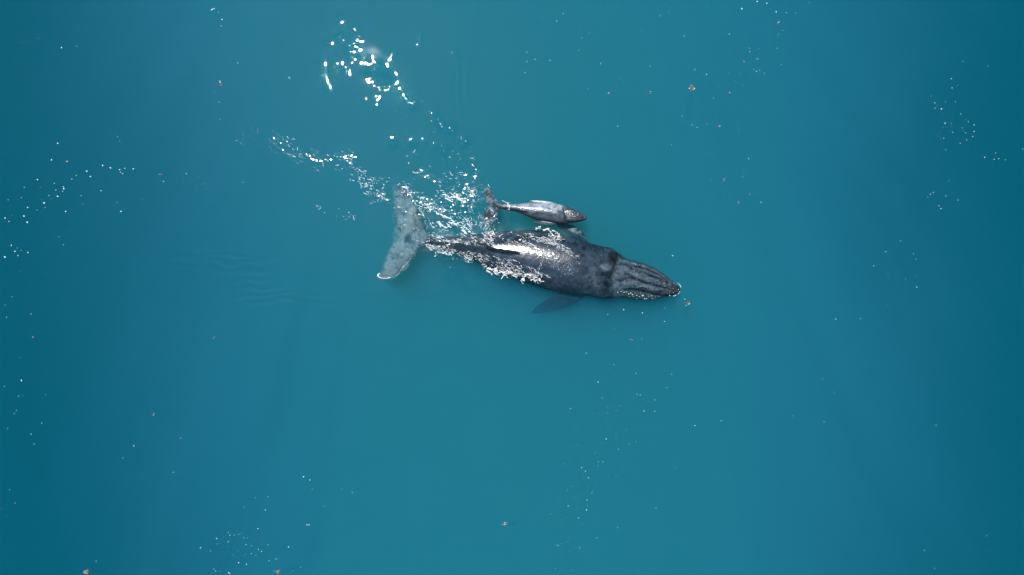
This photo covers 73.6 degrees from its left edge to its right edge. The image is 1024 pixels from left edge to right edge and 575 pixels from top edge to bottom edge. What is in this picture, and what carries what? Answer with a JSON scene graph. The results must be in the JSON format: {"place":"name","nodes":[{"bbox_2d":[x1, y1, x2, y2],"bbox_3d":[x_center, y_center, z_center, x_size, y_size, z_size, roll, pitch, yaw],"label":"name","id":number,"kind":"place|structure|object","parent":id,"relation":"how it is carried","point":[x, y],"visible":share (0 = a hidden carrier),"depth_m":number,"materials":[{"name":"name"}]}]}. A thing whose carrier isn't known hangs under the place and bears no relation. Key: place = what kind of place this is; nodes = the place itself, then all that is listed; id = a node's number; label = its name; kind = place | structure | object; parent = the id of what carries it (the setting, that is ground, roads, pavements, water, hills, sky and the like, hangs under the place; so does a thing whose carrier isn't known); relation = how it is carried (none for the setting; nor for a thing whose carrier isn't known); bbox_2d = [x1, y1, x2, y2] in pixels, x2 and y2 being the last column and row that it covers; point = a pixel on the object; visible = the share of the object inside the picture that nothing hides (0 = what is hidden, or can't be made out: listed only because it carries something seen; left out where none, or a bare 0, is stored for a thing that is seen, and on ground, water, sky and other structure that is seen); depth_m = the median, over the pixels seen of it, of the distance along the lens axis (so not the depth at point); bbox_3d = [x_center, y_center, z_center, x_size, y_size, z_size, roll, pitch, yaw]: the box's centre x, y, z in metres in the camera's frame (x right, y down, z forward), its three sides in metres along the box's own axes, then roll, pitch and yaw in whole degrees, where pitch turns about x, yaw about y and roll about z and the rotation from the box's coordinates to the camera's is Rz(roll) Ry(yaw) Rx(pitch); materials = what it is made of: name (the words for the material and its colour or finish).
{"place":"outdoors","nodes":[
{"label":"outdoors","id":0,"kind":"place"},
{"bbox_2d":[0,0,1023,574],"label":"sea water","id":1,"kind":"structure","parent":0,"point":[766,400],"depth_m":43.17,"materials":[{"name":"teal liquid"}]},
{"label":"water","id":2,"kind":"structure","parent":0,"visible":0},
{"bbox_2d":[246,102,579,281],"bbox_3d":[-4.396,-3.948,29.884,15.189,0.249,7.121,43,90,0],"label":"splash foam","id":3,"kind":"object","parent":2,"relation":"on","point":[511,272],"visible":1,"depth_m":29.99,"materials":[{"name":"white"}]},
{"bbox_2d":[378,186,679,313],"bbox_3d":[0.864,-1.037,31.376,13.351,3.843,4.370,12,90,0],"label":"humpback whale","id":4,"kind":"object","parent":2,"relation":"on","point":[601,272],"visible":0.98,"depth_m":30.12,"materials":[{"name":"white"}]},
{"bbox_2d":[483,187,586,225],"bbox_3d":[1.002,-3.567,30.318,4.575,1.075,1.707,0,90,0],"label":"humpback whale","id":5,"kind":"object","parent":2,"relation":"on","point":[547,213],"visible":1,"depth_m":29.95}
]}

